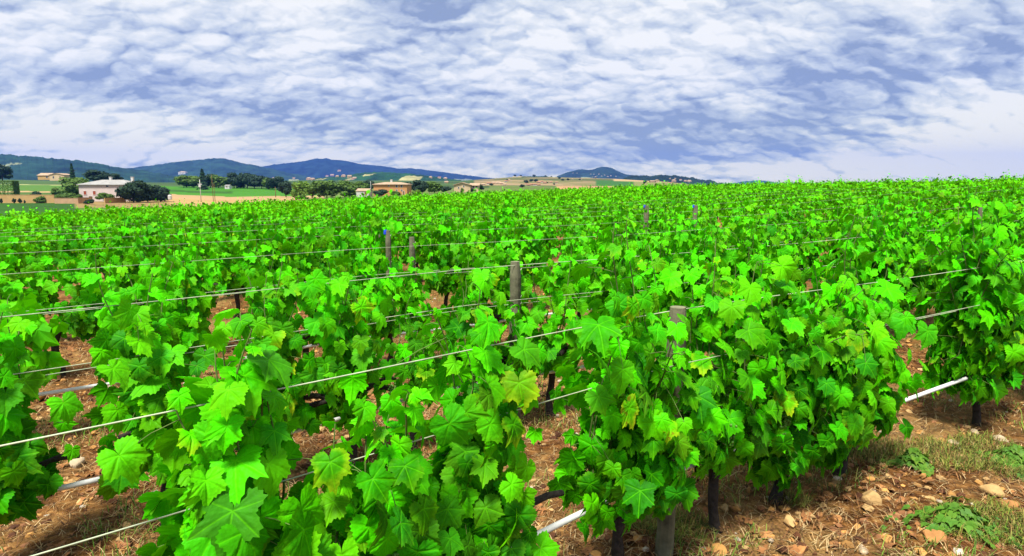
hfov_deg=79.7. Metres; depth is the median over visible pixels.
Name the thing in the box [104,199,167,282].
grapevine
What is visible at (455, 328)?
grapevine
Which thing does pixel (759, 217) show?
grapevine
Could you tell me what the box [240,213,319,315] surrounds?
grapevine
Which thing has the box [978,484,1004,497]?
stone
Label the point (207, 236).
grapevine
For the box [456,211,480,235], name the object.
grapevine
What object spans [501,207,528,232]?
grapevine
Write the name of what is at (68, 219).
grapevine
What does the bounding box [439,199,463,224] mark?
grapevine
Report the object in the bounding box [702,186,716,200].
grapevine
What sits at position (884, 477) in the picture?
straw litter
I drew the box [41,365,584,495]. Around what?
irrigation pipe
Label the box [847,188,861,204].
grapevine
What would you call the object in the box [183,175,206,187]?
broadleaf tree
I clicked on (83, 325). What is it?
grapevine
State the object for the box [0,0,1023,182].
sky
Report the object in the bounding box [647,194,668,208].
grapevine
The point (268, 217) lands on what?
grapevine
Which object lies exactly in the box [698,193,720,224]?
grapevine
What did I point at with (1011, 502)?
stone
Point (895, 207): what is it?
grapevine
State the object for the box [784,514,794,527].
stone
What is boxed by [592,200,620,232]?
grapevine
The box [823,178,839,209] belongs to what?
grapevine
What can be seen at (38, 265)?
grapevine
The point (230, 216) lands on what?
grapevine
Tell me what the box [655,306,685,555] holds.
wooden post
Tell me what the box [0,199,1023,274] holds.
trellis wire
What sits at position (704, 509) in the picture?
leaf litter
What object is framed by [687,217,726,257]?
grapevine
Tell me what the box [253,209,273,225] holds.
grapevine
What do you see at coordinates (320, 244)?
grapevine
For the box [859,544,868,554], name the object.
stone
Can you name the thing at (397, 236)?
grapevine
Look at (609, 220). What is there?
grapevine
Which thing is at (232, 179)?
broadleaf tree
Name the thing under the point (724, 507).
stone
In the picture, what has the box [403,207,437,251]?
grapevine
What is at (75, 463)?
stone
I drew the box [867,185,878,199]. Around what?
grapevine
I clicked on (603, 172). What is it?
hills
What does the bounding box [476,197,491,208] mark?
grapevine
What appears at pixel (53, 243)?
grapevine
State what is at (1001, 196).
grapevine
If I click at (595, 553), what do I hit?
stone
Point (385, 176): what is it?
hills
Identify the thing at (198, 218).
grapevine
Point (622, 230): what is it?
grapevine
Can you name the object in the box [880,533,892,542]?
stone
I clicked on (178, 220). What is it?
grapevine
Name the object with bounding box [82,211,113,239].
grapevine
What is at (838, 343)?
grapevine
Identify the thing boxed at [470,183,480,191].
house annexe
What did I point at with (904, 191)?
grapevine
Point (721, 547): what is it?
stone
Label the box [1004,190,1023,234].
grapevine
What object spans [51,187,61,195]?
shrub
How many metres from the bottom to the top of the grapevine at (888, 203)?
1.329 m
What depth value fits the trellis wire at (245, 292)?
4.98 m
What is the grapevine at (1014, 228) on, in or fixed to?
on the ground at (188, 195)
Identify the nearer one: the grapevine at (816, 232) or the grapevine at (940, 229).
the grapevine at (940, 229)
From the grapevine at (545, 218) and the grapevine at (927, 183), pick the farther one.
the grapevine at (545, 218)
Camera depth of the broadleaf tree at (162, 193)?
167.02 m
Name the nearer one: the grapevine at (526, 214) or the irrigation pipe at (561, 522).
the irrigation pipe at (561, 522)
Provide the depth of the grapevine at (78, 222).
18.59 m
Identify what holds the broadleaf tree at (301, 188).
on the ground at (188, 195)
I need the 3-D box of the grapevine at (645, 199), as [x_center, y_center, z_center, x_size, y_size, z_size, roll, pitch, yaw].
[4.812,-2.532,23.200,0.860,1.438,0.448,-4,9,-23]
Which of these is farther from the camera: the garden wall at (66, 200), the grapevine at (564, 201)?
the garden wall at (66, 200)
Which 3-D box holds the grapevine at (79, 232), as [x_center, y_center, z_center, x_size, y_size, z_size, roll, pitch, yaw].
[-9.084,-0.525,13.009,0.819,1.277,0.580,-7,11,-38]
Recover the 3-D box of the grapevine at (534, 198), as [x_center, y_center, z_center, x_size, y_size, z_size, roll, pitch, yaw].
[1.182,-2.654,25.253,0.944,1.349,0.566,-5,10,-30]
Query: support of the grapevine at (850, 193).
on the ground at (188, 195)
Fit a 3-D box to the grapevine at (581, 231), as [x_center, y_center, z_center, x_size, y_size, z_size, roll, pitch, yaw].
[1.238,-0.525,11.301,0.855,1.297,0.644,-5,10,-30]
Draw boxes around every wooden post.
[384,230,393,338]
[409,237,416,335]
[509,261,521,416]
[643,205,648,243]
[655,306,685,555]
[692,205,697,232]
[977,207,982,218]
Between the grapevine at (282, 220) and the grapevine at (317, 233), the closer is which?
the grapevine at (317, 233)
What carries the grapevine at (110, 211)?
on the ground at (188, 195)
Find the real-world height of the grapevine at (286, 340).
1.460 m
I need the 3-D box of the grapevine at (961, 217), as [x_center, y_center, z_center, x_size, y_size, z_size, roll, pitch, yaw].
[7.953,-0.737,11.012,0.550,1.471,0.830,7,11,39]
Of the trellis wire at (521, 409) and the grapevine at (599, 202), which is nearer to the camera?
the trellis wire at (521, 409)
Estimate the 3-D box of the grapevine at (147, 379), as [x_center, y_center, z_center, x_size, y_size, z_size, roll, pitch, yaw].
[-1.772,0.615,3.077,0.624,1.516,0.615,8,12,42]
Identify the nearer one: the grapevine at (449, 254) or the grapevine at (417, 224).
the grapevine at (449, 254)
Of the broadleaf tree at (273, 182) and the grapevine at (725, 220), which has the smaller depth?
the grapevine at (725, 220)
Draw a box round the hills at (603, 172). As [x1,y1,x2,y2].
[557,167,632,178]
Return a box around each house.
[76,177,133,200]
[372,180,412,195]
[454,182,470,191]
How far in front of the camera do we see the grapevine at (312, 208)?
24.12 m
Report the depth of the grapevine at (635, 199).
20.81 m
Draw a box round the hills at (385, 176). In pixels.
[315,172,460,180]
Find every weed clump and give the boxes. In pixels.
[881,447,934,476]
[881,495,1022,550]
[976,443,1023,481]
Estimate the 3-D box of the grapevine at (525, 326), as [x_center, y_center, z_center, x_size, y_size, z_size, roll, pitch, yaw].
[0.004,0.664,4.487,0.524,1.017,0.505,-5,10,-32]
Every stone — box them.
[69,457,84,468]
[89,490,101,497]
[590,550,601,555]
[712,543,726,555]
[720,503,728,511]
[760,531,772,539]
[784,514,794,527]
[798,545,805,554]
[822,491,832,498]
[832,514,842,522]
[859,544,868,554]
[862,490,881,505]
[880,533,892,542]
[888,512,900,518]
[923,529,946,543]
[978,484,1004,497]
[991,435,1008,442]
[1000,499,1018,508]
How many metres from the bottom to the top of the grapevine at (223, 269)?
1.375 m
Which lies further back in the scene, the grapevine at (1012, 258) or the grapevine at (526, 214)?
the grapevine at (526, 214)
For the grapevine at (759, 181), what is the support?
on the ground at (188, 195)
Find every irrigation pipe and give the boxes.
[38,279,810,395]
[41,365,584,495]
[511,376,968,547]
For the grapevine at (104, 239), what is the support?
on the ground at (188, 195)
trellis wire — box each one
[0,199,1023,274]
[0,220,1019,317]
[0,260,1023,446]
[4,186,934,236]
[6,187,882,232]
[9,188,1017,253]
[11,185,994,242]
[13,262,848,374]
[14,226,922,312]
[16,188,834,229]
[20,244,998,378]
[31,305,978,555]
[37,310,958,555]
[42,225,942,314]
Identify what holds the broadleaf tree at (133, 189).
on the ground at (188, 195)
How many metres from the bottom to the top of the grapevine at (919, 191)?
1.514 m
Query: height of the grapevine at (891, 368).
1.687 m
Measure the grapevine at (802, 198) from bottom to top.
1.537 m
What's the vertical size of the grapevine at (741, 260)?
1.688 m
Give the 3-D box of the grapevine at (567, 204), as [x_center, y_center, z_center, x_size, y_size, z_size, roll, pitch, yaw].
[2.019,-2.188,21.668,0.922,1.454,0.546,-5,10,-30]
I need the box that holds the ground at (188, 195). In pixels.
[0,177,1023,555]
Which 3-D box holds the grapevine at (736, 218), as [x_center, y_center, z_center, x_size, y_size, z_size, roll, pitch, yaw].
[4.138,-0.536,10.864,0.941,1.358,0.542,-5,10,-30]
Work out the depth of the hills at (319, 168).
5452.06 m
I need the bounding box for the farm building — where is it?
[49,173,69,180]
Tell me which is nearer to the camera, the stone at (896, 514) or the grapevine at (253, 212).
the stone at (896, 514)
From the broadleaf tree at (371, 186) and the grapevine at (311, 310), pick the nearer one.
the grapevine at (311, 310)
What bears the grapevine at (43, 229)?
on the ground at (188, 195)
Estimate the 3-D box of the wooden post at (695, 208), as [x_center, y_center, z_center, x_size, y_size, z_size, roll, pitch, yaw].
[3.396,-0.631,11.444,0.096,1.461,0.096,7,11,41]
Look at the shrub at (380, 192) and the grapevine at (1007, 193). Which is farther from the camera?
the shrub at (380, 192)
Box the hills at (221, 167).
[130,158,314,180]
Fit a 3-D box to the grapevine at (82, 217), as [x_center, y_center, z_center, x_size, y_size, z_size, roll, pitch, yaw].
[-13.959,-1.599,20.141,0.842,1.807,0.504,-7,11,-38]
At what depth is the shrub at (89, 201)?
148.40 m
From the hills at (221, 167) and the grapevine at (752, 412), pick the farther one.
the hills at (221, 167)
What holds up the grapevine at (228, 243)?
on the ground at (188, 195)
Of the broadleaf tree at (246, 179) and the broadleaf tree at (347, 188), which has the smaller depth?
the broadleaf tree at (347, 188)
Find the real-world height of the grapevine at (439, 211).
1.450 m
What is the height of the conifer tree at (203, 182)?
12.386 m
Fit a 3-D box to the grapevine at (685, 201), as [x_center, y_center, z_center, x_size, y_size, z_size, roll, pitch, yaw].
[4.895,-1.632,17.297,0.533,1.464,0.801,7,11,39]
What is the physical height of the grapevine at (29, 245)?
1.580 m
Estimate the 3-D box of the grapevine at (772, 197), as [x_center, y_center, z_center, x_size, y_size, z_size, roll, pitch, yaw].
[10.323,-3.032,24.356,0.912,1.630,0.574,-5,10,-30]
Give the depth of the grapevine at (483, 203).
25.79 m
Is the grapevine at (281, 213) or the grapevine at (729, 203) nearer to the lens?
the grapevine at (281, 213)
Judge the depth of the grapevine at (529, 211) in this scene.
20.74 m
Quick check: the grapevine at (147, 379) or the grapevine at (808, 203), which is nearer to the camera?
the grapevine at (147, 379)
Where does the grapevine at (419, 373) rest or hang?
on the ground at (188, 195)
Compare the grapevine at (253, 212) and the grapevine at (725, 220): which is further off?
the grapevine at (253, 212)
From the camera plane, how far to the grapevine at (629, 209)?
13.73 m
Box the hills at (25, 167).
[0,154,178,181]
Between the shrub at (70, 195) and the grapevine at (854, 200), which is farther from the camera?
the shrub at (70, 195)
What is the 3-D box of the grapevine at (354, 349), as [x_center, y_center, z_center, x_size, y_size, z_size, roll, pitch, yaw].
[-0.993,0.553,3.757,0.605,1.443,0.496,-7,11,-38]
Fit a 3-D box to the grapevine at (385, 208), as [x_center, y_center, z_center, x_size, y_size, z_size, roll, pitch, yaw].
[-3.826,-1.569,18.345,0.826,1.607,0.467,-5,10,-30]
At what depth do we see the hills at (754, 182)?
6369.44 m
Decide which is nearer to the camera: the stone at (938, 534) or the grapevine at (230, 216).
the stone at (938, 534)
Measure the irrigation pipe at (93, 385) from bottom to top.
0.418 m
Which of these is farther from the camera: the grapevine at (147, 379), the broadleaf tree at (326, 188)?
the broadleaf tree at (326, 188)
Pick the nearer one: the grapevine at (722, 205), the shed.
the grapevine at (722, 205)
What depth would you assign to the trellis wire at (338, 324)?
3.84 m
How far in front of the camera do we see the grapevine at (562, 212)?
19.39 m
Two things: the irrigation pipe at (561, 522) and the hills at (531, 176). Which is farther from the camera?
the hills at (531, 176)
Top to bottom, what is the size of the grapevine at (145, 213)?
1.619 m
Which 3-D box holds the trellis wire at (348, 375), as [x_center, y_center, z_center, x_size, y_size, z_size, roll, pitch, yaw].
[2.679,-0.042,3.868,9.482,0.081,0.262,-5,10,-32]
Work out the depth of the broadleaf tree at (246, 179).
382.60 m
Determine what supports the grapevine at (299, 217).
on the ground at (188, 195)
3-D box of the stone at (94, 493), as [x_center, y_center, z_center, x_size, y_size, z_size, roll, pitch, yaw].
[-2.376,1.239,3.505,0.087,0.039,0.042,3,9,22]
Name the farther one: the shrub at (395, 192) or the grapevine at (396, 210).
the shrub at (395, 192)
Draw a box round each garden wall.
[0,195,54,202]
[54,198,78,203]
[78,197,91,202]
[104,198,125,202]
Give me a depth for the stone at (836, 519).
3.24 m
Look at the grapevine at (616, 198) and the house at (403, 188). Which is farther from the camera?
the house at (403, 188)
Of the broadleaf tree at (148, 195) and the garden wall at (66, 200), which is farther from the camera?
the broadleaf tree at (148, 195)
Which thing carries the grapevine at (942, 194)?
on the ground at (188, 195)
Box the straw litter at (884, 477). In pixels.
[0,305,1023,555]
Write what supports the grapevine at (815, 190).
on the ground at (188, 195)
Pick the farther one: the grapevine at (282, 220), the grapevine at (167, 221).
the grapevine at (167, 221)
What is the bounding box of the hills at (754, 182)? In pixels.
[730,180,777,184]
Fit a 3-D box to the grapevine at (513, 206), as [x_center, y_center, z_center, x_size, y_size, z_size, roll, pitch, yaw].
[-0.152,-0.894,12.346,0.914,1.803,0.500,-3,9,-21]
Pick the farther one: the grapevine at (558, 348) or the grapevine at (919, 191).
the grapevine at (919, 191)
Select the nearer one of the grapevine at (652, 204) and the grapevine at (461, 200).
the grapevine at (652, 204)
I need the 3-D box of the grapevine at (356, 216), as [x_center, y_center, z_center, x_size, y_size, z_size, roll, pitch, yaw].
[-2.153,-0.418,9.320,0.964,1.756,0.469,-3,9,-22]
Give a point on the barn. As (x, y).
(43, 176)
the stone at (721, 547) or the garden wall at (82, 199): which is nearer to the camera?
the stone at (721, 547)
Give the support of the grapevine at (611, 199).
on the ground at (188, 195)
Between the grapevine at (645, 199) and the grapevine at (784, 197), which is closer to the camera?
the grapevine at (784, 197)
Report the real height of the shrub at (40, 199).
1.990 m
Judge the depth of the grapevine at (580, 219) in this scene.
15.43 m
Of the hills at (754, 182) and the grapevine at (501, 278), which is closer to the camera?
the grapevine at (501, 278)
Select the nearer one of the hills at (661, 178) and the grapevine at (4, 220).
the grapevine at (4, 220)
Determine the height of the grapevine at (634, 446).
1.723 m
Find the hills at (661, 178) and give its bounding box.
[624,174,724,184]
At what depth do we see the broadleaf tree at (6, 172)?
375.01 m
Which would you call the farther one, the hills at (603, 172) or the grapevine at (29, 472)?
the hills at (603, 172)
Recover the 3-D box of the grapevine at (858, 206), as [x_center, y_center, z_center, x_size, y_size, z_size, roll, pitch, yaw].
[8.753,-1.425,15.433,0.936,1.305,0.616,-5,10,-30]
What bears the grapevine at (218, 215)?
on the ground at (188, 195)
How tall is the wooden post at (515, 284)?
1.314 m
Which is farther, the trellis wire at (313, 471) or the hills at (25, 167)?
the hills at (25, 167)
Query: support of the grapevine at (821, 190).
on the ground at (188, 195)
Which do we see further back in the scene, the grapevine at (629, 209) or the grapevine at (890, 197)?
the grapevine at (890, 197)
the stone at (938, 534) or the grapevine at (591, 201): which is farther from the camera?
the grapevine at (591, 201)
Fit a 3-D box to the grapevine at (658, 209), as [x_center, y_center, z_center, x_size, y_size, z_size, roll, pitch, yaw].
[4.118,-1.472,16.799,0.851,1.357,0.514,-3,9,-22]
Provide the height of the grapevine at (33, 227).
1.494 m
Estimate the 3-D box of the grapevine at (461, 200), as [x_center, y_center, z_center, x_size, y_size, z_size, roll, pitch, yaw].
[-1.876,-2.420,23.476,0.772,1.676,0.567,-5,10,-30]
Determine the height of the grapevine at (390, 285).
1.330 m
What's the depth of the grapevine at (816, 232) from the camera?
11.78 m
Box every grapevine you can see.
[0,213,14,226]
[0,223,37,262]
[0,228,25,286]
[0,244,63,316]
[0,248,117,376]
[0,293,83,524]
[2,219,43,244]
[5,205,32,240]
[7,218,21,243]
[12,211,56,272]
[38,221,58,231]
[38,222,77,254]
[46,207,80,242]
[52,217,109,279]
[55,214,83,230]
[73,202,92,233]
[73,223,93,255]
[77,214,123,277]
[78,239,217,381]
[81,252,216,524]
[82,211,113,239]
[90,201,118,226]
[95,212,118,223]
[96,308,351,555]
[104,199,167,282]
[105,215,173,305]
[114,221,168,247]
[120,206,151,232]
[126,221,226,319]
[127,206,145,222]
[150,210,172,246]
[163,218,221,276]
[171,203,197,245]
[177,209,208,243]
[182,213,229,245]
[186,202,234,263]
[188,208,208,222]
[207,222,269,317]
[214,251,342,437]
[219,201,248,246]
[229,214,256,254]
[230,206,288,274]
[237,254,355,356]
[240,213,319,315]
[251,204,270,223]
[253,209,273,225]
[256,213,291,244]
[262,208,281,228]
[265,205,290,228]
[275,212,286,230]
[276,198,302,233]
[285,216,337,271]
[285,369,475,555]
[290,207,302,221]
[290,215,335,261]
[299,204,341,257]
[302,204,321,220]
[303,253,396,465]
[307,201,329,221]
[318,205,347,231]
[321,189,401,301]
[330,200,346,217]
[336,192,402,278]
[340,198,378,245]
[345,240,438,361]
[372,284,448,449]
[377,202,396,216]
[380,280,564,555]
[381,210,402,243]
[382,201,409,245]
[394,213,432,281]
[399,202,418,219]
[401,210,432,252]
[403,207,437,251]
[404,201,425,219]
[407,199,427,214]
[415,192,478,306]
[424,203,445,225]
[430,193,454,222]
[433,258,506,395]
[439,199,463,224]
[441,201,478,241]
[451,234,537,324]
[454,193,469,210]
[456,198,483,221]
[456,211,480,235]
[462,217,498,262]
[474,201,493,222]
[475,193,491,205]
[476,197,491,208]
[477,195,551,284]
[484,188,525,241]
[492,302,546,403]
[497,189,509,204]
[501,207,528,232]
[508,215,545,267]
[511,205,528,222]
[517,202,533,217]
[520,193,534,209]
[521,248,593,416]
[526,210,728,555]
[527,200,535,213]
[527,208,561,249]
[532,197,545,212]
[533,206,557,239]
[534,193,558,217]
[535,206,556,230]
[540,223,613,317]
[543,198,559,221]
[549,217,601,280]
[552,193,566,209]
[556,202,573,226]
[559,195,593,238]
[560,196,576,215]
[561,217,599,252]
[563,206,591,237]
[564,196,587,228]
[568,191,583,211]
[570,223,650,354]
[582,199,596,223]
[586,192,604,213]
[592,195,613,227]
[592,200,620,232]
[595,207,632,239]
[601,192,640,239]
[605,195,625,218]
[606,202,650,270]
[607,194,622,208]
[611,195,625,211]
[617,209,673,293]
[620,196,643,224]
[625,193,643,214]
[630,192,650,206]
[633,203,663,238]
[633,207,730,354]
[634,234,811,533]
[645,214,690,267]
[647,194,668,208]
[647,197,668,214]
[648,191,684,241]
[649,200,676,219]
[666,186,682,210]
[668,198,691,227]
[677,194,695,219]
[678,202,714,234]
[681,191,695,204]
[684,202,774,369]
[686,213,731,254]
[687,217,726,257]
[689,190,707,211]
[696,191,718,226]
[697,191,715,206]
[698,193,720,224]
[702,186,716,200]
[709,189,730,219]
[715,202,756,244]
[719,193,747,219]
[719,195,740,216]
[719,228,776,265]
[721,254,888,505]
[725,200,746,220]
[725,209,769,252]
[726,200,820,325]
[730,189,746,204]
[739,190,759,211]
[740,195,763,217]
[741,207,776,239]
[746,177,764,207]
[754,201,777,232]
[760,197,803,256]
[762,182,780,209]
[762,198,785,221]
[764,211,937,477]
[774,176,793,224]
[775,199,803,227]
[775,210,826,281]
[783,175,806,213]
[792,186,808,221]
[798,190,827,229]
[800,190,823,224]
[802,212,832,252]
[806,189,825,212]
[811,188,829,206]
[819,198,847,222]
[822,199,873,270]
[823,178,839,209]
[823,199,907,326]
[826,197,858,236]
[829,186,851,210]
[837,185,854,204]
[839,189,863,210]
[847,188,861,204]
[847,195,869,215]
[855,196,888,228]
[858,188,908,248]
[862,192,889,211]
[865,192,939,315]
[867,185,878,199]
[877,185,894,198]
[877,185,902,213]
[880,188,909,223]
[886,201,962,329]
[896,177,914,201]
[897,176,913,206]
[903,193,943,234]
[905,176,935,225]
[905,179,1023,425]
[906,212,983,272]
[907,185,931,212]
[912,183,930,202]
[927,180,959,225]
[928,181,944,204]
[929,174,951,213]
[939,196,966,236]
[947,188,975,223]
[948,189,969,211]
[950,189,1023,262]
[959,177,969,196]
[960,179,981,210]
[973,192,997,221]
[976,197,1023,275]
[978,177,999,206]
[990,179,1018,203]
[992,176,1010,199]
[997,253,1023,275]
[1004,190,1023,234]
[1009,181,1023,195]
[1011,184,1023,208]
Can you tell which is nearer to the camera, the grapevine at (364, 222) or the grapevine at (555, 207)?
the grapevine at (364, 222)
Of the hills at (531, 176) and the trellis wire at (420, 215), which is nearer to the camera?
the trellis wire at (420, 215)
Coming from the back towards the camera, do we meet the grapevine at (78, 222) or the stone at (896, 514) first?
the grapevine at (78, 222)
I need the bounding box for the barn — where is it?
[36,173,53,179]
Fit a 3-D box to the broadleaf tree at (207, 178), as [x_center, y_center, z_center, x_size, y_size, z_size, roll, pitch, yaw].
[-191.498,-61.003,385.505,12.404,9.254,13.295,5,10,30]
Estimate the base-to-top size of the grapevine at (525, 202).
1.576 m
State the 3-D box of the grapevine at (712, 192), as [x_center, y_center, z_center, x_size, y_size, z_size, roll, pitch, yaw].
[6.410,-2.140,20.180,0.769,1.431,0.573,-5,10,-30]
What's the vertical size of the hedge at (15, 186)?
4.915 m
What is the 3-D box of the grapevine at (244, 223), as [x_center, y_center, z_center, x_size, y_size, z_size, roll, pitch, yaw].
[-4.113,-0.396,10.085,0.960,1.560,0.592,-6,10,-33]
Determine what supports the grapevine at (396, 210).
on the ground at (188, 195)
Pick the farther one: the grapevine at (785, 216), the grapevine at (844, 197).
the grapevine at (844, 197)
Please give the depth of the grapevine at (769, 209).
16.31 m
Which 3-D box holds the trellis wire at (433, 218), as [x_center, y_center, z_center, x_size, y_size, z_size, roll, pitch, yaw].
[3.473,-1.812,14.316,25.962,0.688,0.521,-5,10,-31]
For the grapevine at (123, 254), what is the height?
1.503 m
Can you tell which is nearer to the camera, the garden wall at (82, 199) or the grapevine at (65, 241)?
the grapevine at (65, 241)
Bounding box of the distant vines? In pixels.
[0,170,1023,386]
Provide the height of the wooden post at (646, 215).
1.461 m
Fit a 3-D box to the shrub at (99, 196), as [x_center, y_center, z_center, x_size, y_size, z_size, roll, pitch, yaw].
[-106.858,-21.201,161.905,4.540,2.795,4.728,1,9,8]
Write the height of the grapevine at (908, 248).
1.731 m
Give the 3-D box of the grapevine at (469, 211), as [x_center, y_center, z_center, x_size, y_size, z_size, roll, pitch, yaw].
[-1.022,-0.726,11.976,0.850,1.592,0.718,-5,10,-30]
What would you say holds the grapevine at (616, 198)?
on the ground at (188, 195)
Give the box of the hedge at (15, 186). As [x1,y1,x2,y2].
[0,180,20,194]
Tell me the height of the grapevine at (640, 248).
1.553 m
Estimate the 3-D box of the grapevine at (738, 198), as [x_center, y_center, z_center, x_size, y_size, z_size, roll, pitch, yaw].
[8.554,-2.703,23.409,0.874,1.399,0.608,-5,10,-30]
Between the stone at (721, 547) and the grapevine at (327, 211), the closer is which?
the stone at (721, 547)
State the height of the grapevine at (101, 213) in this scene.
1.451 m
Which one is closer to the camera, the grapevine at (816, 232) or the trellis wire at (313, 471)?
the trellis wire at (313, 471)
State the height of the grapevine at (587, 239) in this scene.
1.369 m
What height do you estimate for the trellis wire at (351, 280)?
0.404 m
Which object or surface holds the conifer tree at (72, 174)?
on the ground at (188, 195)
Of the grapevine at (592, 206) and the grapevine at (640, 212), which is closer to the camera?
the grapevine at (640, 212)
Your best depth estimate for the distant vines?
31.13 m
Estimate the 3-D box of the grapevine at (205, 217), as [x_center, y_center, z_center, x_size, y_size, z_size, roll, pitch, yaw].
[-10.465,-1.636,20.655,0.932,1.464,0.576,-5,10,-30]
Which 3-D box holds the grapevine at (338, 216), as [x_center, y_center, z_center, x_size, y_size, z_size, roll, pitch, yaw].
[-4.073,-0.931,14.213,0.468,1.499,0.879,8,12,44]
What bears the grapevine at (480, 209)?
on the ground at (188, 195)
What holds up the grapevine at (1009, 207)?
on the ground at (188, 195)
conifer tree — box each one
[67,163,75,178]
[196,169,208,189]
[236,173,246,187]
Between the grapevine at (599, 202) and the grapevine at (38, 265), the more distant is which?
the grapevine at (599, 202)
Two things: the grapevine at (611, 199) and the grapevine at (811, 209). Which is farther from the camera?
the grapevine at (611, 199)
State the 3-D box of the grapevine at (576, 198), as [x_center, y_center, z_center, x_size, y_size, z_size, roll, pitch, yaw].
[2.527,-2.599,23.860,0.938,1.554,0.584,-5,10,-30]
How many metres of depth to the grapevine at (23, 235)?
12.41 m
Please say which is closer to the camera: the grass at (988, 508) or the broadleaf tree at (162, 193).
the grass at (988, 508)
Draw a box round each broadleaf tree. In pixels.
[0,164,12,180]
[57,176,89,194]
[82,170,111,180]
[109,173,123,179]
[114,179,146,202]
[138,184,157,201]
[152,185,171,201]
[173,175,194,185]
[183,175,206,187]
[199,174,214,187]
[209,175,229,187]
[226,172,241,187]
[235,172,254,188]
[251,175,269,188]
[262,178,274,188]
[265,176,283,188]
[277,180,291,196]
[290,181,309,197]
[308,183,317,197]
[309,180,337,197]
[334,180,360,196]
[355,181,369,187]
[363,180,374,188]
[412,180,428,192]
[427,181,442,192]
[441,186,450,191]
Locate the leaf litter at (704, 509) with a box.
[0,305,1023,555]
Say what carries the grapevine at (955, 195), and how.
on the ground at (188, 195)
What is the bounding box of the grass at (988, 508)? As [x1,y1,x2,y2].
[2,284,1023,555]
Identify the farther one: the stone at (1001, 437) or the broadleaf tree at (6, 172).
the broadleaf tree at (6, 172)
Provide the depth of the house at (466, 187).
222.59 m
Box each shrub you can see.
[29,191,40,194]
[33,196,45,202]
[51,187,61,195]
[55,194,66,197]
[64,193,75,197]
[83,199,94,203]
[95,192,114,199]
[372,189,388,196]
[390,191,400,195]
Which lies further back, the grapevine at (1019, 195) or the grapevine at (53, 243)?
the grapevine at (1019, 195)
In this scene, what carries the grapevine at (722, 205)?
on the ground at (188, 195)
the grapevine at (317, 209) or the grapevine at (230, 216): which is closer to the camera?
the grapevine at (230, 216)
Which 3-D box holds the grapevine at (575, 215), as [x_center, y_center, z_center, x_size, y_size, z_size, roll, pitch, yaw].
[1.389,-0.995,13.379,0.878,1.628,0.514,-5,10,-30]
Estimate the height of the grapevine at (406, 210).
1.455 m
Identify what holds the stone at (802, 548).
on the ground at (188, 195)
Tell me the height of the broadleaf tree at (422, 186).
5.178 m
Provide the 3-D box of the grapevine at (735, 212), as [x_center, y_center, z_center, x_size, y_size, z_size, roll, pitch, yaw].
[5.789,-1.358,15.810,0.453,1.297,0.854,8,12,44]
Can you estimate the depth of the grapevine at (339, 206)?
24.51 m
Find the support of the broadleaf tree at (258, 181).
on the ground at (188, 195)
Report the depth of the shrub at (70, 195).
174.15 m
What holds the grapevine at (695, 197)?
on the ground at (188, 195)
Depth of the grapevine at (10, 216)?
16.17 m
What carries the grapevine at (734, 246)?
on the ground at (188, 195)
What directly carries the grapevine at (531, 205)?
on the ground at (188, 195)
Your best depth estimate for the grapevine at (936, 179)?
17.21 m
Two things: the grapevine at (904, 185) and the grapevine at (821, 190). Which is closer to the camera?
the grapevine at (821, 190)
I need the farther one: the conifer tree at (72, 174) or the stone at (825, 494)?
the conifer tree at (72, 174)
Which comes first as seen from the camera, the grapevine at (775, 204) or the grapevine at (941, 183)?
the grapevine at (775, 204)
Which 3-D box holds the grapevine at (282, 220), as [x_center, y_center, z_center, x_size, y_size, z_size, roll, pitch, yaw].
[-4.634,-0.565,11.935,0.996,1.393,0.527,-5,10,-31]
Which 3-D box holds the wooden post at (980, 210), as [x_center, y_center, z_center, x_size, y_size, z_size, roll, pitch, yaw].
[5.948,-0.150,7.890,0.066,1.513,0.060,0,8,0]
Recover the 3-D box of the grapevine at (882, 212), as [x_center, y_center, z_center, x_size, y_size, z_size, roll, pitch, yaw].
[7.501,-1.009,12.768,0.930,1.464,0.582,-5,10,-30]
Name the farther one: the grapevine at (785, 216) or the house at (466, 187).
the house at (466, 187)
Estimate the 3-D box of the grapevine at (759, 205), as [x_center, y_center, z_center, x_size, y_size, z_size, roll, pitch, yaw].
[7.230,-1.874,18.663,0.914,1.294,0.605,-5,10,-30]
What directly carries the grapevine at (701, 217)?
on the ground at (188, 195)
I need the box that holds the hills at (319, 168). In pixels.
[263,158,492,180]
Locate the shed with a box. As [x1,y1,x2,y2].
[356,188,372,196]
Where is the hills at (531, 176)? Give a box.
[513,176,547,176]
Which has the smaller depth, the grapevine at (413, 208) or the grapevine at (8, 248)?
the grapevine at (8, 248)
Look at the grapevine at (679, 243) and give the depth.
5.09 m
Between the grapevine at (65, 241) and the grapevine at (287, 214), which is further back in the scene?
the grapevine at (287, 214)
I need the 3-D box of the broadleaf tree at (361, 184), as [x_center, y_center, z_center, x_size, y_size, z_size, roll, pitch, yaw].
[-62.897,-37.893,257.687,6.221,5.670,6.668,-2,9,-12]
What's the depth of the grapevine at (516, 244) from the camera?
10.51 m
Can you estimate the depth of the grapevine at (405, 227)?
15.19 m
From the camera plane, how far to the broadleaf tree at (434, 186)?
225.97 m
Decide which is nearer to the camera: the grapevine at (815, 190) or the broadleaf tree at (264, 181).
the grapevine at (815, 190)
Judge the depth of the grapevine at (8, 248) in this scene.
9.43 m
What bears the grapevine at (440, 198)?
on the ground at (188, 195)
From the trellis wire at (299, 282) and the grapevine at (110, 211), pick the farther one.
the grapevine at (110, 211)

